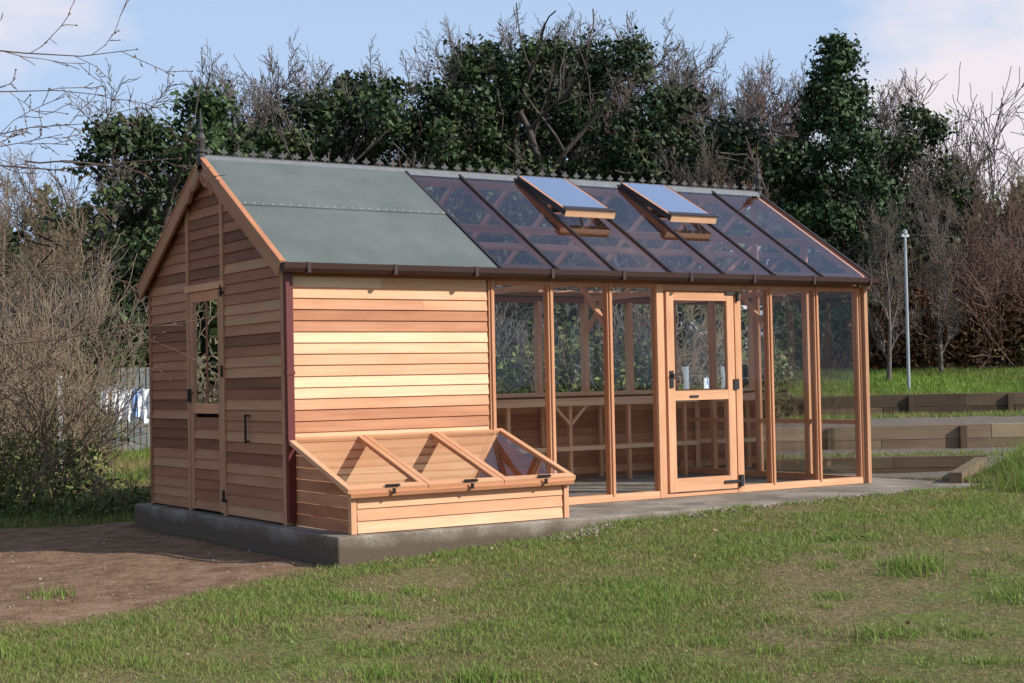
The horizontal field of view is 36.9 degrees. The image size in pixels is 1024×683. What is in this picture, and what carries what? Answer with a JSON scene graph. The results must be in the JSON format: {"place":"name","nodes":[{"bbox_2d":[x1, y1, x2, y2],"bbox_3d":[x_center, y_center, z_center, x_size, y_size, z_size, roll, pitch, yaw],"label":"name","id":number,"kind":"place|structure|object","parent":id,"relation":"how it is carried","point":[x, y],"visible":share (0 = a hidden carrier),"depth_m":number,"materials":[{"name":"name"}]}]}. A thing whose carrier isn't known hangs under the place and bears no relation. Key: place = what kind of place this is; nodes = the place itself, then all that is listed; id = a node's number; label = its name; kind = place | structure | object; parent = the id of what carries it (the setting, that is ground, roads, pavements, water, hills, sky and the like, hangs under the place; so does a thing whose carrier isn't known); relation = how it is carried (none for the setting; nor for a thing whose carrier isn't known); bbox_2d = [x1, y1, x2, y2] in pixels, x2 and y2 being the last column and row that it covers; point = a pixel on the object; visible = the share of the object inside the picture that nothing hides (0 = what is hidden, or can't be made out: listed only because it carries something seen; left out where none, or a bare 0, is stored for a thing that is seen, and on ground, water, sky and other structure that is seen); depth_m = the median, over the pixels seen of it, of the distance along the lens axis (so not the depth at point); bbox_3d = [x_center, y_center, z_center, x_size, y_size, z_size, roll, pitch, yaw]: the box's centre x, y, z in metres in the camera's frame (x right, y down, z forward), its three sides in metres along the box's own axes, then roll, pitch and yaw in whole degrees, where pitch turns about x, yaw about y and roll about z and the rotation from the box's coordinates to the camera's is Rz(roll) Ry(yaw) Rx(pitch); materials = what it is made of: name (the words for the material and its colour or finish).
{"place":"outdoors","nodes":[
{"label":"outdoors","id":0,"kind":"place"},
{"bbox_2d":[0,364,1023,682],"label":"lawn grass","id":1,"kind":"structure","parent":0,"point":[1006,380],"depth_m":9.64,"materials":[{"name":"green plant"}]},
{"bbox_2d":[0,367,1023,682],"bbox_3d":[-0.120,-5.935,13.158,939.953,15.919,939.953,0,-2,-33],"label":"ground","id":2,"kind":"structure","parent":0,"point":[134,571],"depth_m":9.68,"materials":[{"name":"green plant"}]},
{"bbox_2d":[33,182,113,356],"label":"bare tree","id":3,"kind":"object","parent":2,"relation":"on","point":[75,257],"visible":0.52,"depth_m":27.86,"materials":[{"name":"beige plant"}]},
{"bbox_2d":[0,242,148,444],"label":"hedge bush","id":4,"kind":"object","parent":2,"relation":"on","point":[128,308],"visible":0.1,"depth_m":25.73,"materials":[{"name":"brown plant"}]},
{"bbox_2d":[0,286,149,523],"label":"hedge bush","id":5,"kind":"object","parent":2,"relation":"on","point":[47,464],"visible":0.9,"depth_m":16.78,"materials":[{"name":"beige plant"}]},
{"bbox_2d":[0,231,149,477],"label":"hedge bush","id":6,"kind":"object","parent":2,"relation":"on","point":[119,357],"visible":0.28,"depth_m":22.33,"materials":[{"name":"beige plant"}]},
{"bbox_2d":[46,459,150,521],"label":"weeds","id":7,"kind":"object","parent":2,"relation":"on","point":[120,500],"visible":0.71,"depth_m":15.76,"materials":[{"name":"green plant"}]},
{"bbox_2d":[57,376,149,473],"bbox_3d":[-4.862,1.191,19.984,2.126,1.527,0.126,-1,-1,0],"label":"laundry","id":8,"kind":"object","parent":2,"relation":"on","point":[142,398],"visible":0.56,"depth_m":19.99,"materials":[{"name":"white fabric"}]},
{"bbox_2d":[25,58,187,420],"bbox_3d":[-8.157,-2.016,32.962,4.545,7.639,5.581,-1,-2,-11],"label":"ivy clad tree","id":9,"kind":"object","parent":2,"relation":"on","point":[147,137],"visible":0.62,"depth_m":31.67,"materials":[{"name":"green plant"}]},
{"bbox_2d":[0,0,224,406],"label":"bare sapling","id":10,"kind":"object","parent":2,"relation":"on","point":[62,186],"visible":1,"depth_m":8.23,"materials":[{"name":"red plant"}]},
{"bbox_2d":[96,367,149,451],"bbox_3d":[-5.931,1.081,24.401,1.338,1.336,0.055,-1,-1,0],"label":"picket fence","id":11,"kind":"object","parent":2,"relation":"on","point":[143,429],"visible":0.13,"depth_m":24.37,"materials":[{"name":"white wood"}]},
{"bbox_2d":[25,73,273,366],"bbox_3d":[-6.677,-1.965,32.576,4.136,7.411,6.188,-2,-2,18],"label":"ivy clad tree","id":12,"kind":"object","parent":2,"relation":"on","point":[211,123],"visible":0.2,"depth_m":32.51,"materials":[{"name":"green plant"}]},
{"bbox_2d":[185,63,392,173],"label":"ivy clad tree","id":13,"kind":"object","parent":2,"relation":"on","point":[285,143],"visible":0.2,"depth_m":34.09,"materials":[{"name":"green plant"}]},
{"bbox_2d":[226,47,384,164],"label":"ivy clad tree","id":14,"kind":"object","parent":2,"relation":"on","point":[322,117],"visible":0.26,"depth_m":34.75,"materials":[{"name":"green plant"}]},
{"bbox_2d":[229,50,521,242],"bbox_3d":[-3.331,-2.509,34.960,7.131,8.391,4.926,0,-2,-33],"label":"ivy clad tree","id":15,"kind":"object","parent":2,"relation":"on","point":[438,142],"visible":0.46,"depth_m":34.73,"materials":[{"name":"green plant"}]},
{"bbox_2d":[0,214,802,419],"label":"undergrowth","id":16,"kind":"object","parent":2,"relation":"on","point":[784,345],"visible":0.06,"depth_m":31.98,"materials":[{"name":"green plant"}]},
{"bbox_2d":[312,65,506,255],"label":"ivy clad tree","id":17,"kind":"object","parent":2,"relation":"on","point":[350,97],"visible":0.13,"depth_m":35.52,"materials":[{"name":"green plant"}]},
{"bbox_2d":[382,12,613,322],"bbox_3d":[-0.751,-3.300,36.515,6.147,9.343,6.873,-2,-2,24],"label":"ivy clad tree","id":18,"kind":"object","parent":2,"relation":"on","point":[489,62],"visible":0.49,"depth_m":35.68,"materials":[{"name":"green plant"}]},
{"bbox_2d":[0,488,1015,682],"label":"gravel","id":19,"kind":"structure","parent":2,"relation":"on","point":[596,528],"depth_m":12.22,"materials":[{"name":"grey gravel"}]},
{"bbox_2d":[0,494,1019,682],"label":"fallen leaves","id":20,"kind":"object","parent":2,"relation":"on","point":[475,639],"visible":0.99,"depth_m":9.32,"materials":[{"name":"brown plant"}]},
{"bbox_2d":[0,143,1023,336],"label":"distant bare trees","id":21,"kind":"object","parent":2,"relation":"on","point":[41,240],"visible":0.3,"depth_m":41.14,"materials":[{"name":"beige plant"}]},
{"bbox_2d":[0,62,1023,342],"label":"distant woodland","id":22,"kind":"object","parent":2,"relation":"on","point":[22,230],"visible":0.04,"depth_m":55.33,"materials":[{"name":"brown plant"}]},
{"bbox_2d":[389,3,678,323],"bbox_3d":[1.251,-3.688,36.235,6.160,9.191,7.160,0,-2,-33],"label":"ivy clad tree","id":23,"kind":"object","parent":2,"relation":"on","point":[535,51],"visible":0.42,"depth_m":36.34,"materials":[{"name":"green plant"}]},
{"bbox_2d":[84,1,1010,301],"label":"distant bare trees","id":24,"kind":"object","parent":2,"relation":"on","point":[724,107],"visible":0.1,"depth_m":44.30,"materials":[{"name":"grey plant"}]},
{"bbox_2d":[135,472,978,567],"bbox_3d":[0.570,1.717,15.023,7.230,0.446,4.440,0,-2,-33],"label":"concrete base","id":25,"kind":"object","parent":2,"relation":"on","point":[315,546],"visible":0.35,"depth_m":12.81,"materials":[{"name":"grey concrete"}]},
{"bbox_2d":[289,428,575,534],"bbox_3d":[-0.636,1.091,12.311,2.050,0.706,1.154,0,-2,-33],"label":"cold frame","id":26,"kind":"object","parent":25,"relation":"on","point":[367,483],"visible":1,"depth_m":12.18,"materials":[{"name":"brown wood"}]},
{"bbox_2d":[135,109,879,525],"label":"greenhouse shed","id":27,"kind":"structure","parent":25,"relation":"on","point":[339,297],"depth_m":13.96,"materials":[{"name":"brown wood"}]},
{"bbox_2d":[184,280,249,512],"bbox_3d":[-2.587,0.484,13.418,0.071,2.015,1.420,0,-2,-33],"label":"shed door","id":28,"kind":"structure","parent":27,"relation":"in","point":[208,493],"depth_m":13.64,"materials":[{"name":"red wood"}]},
{"bbox_2d":[482,9,707,321],"bbox_3d":[1.618,-3.392,36.241,7.496,8.932,4.855,0,-2,-43],"label":"ivy clad tree","id":29,"kind":"object","parent":2,"relation":"on","point":[601,61],"visible":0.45,"depth_m":36.41,"materials":[{"name":"green plant"}]},
{"bbox_2d":[246,11,1023,271],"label":"distant bare trees","id":30,"kind":"object","parent":2,"relation":"on","point":[765,83],"visible":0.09,"depth_m":42.33,"materials":[{"name":"red plant"}]},
{"bbox_2d":[487,240,802,423],"bbox_3d":[-0.024,-0.020,25.710,10.101,3.316,4.494,-1,-1,4],"label":"shrub","id":31,"kind":"object","parent":2,"relation":"on","point":[570,376],"visible":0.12,"depth_m":25.07,"materials":[{"name":"green plant"}]},
{"bbox_2d":[566,35,760,315],"bbox_3d":[3.629,-3.287,36.253,4.790,8.327,5.138,-1,-1,1],"label":"ivy clad tree","id":32,"kind":"object","parent":2,"relation":"on","point":[670,104],"visible":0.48,"depth_m":35.65,"materials":[{"name":"green plant"}]},
{"bbox_2d":[649,124,782,296],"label":"bare tree","id":33,"kind":"object","parent":2,"relation":"on","point":[704,170],"visible":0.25,"depth_m":32.98,"materials":[{"name":"brown plant"}]},
{"bbox_2d":[644,108,839,270],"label":"ivy clad tree","id":34,"kind":"object","parent":2,"relation":"on","point":[727,140],"visible":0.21,"depth_m":34.62,"materials":[{"name":"green plant"}]},
{"bbox_2d":[711,140,782,270],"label":"bare tree","id":35,"kind":"object","parent":2,"relation":"on","point":[770,197],"visible":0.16,"depth_m":33.12,"materials":[{"name":"red plant"}]},
{"bbox_2d":[697,94,882,368],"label":"ivy clad tree","id":36,"kind":"object","parent":2,"relation":"on","point":[787,164],"visible":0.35,"depth_m":33.54,"materials":[{"name":"green plant"}]},
{"bbox_2d":[617,192,1023,369],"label":"undergrowth","id":37,"kind":"object","parent":2,"relation":"on","point":[823,360],"visible":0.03,"depth_m":35.70,"materials":[{"name":"brown plant"}]},
{"bbox_2d":[677,455,985,473],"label":"wall","id":38,"kind":"structure","parent":2,"relation":"on","point":[903,464],"depth_m":18.20,"materials":[{"name":"brown wood"}]},
{"bbox_2d":[771,28,921,368],"bbox_3d":[7.290,-3.086,34.164,3.558,7.770,3.764,-2,-2,23],"label":"conifer tree","id":39,"kind":"object","parent":2,"relation":"on","point":[839,112],"visible":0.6,"depth_m":33.59,"materials":[{"name":"green plant"}]},
{"bbox_2d":[781,68,977,286],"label":"ivy clad tree","id":40,"kind":"object","parent":2,"relation":"on","point":[934,127],"visible":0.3,"depth_m":36.97,"materials":[{"name":"green plant"}]},
{"bbox_2d":[853,191,930,382],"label":"bare tree","id":41,"kind":"object","parent":2,"relation":"on","point":[888,311],"visible":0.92,"depth_m":30.98,"materials":[{"name":"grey plant"}]},
{"bbox_2d":[769,193,1023,370],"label":"bramble thicket","id":42,"kind":"object","parent":2,"relation":"on","point":[1000,338],"visible":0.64,"depth_m":32.73,"materials":[{"name":"red plant"}]},
{"bbox_2d":[775,423,1023,450],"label":"wall","id":43,"kind":"structure","parent":2,"relation":"on","point":[916,436],"depth_m":20.88,"materials":[{"name":"brown wood"}]},
{"bbox_2d":[776,392,1023,417],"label":"wall","id":44,"kind":"structure","parent":2,"relation":"on","point":[917,403],"depth_m":27.83,"materials":[{"name":"brown wood"}]},
{"bbox_2d":[904,168,973,373],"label":"bare tree","id":45,"kind":"object","parent":2,"relation":"on","point":[937,250],"visible":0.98,"depth_m":31.95,"materials":[{"name":"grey plant"}]},
{"bbox_2d":[897,145,1006,281],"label":"ivy clad tree","id":46,"kind":"object","parent":2,"relation":"on","point":[956,194],"visible":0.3,"depth_m":36.71,"materials":[{"name":"green plant"}]},
{"bbox_2d":[900,229,1013,391],"bbox_3d":[9.702,-0.512,31.470,5.104,3.379,0.097,0,-2,-36],"label":"washing line pole","id":47,"kind":"object","parent":2,"relation":"on","point":[904,234],"visible":0.93,"depth_m":30.00,"materials":[{"name":"silver metal"}]},
{"bbox_2d":[949,457,986,483],"bbox_3d":[4.970,1.418,16.666,0.120,0.180,2.750,-2,-2,22],"label":"edging sleeper","id":48,"kind":"object","parent":2,"relation":"on","point":[957,475],"visible":0.64,"depth_m":16.13,"materials":[{"name":"brown wood"}]},
{"bbox_2d":[933,177,1015,369],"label":"bare tree","id":49,"kind":"object","parent":2,"relation":"on","point":[974,234],"visible":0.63,"depth_m":33.04,"materials":[{"name":"red plant"}]},
{"bbox_2d":[0,0,1023,241],"label":"sky","id":50,"kind":"structure","parent":0,"point":[932,38],"materials":[{"name":"blue"}]}
]}

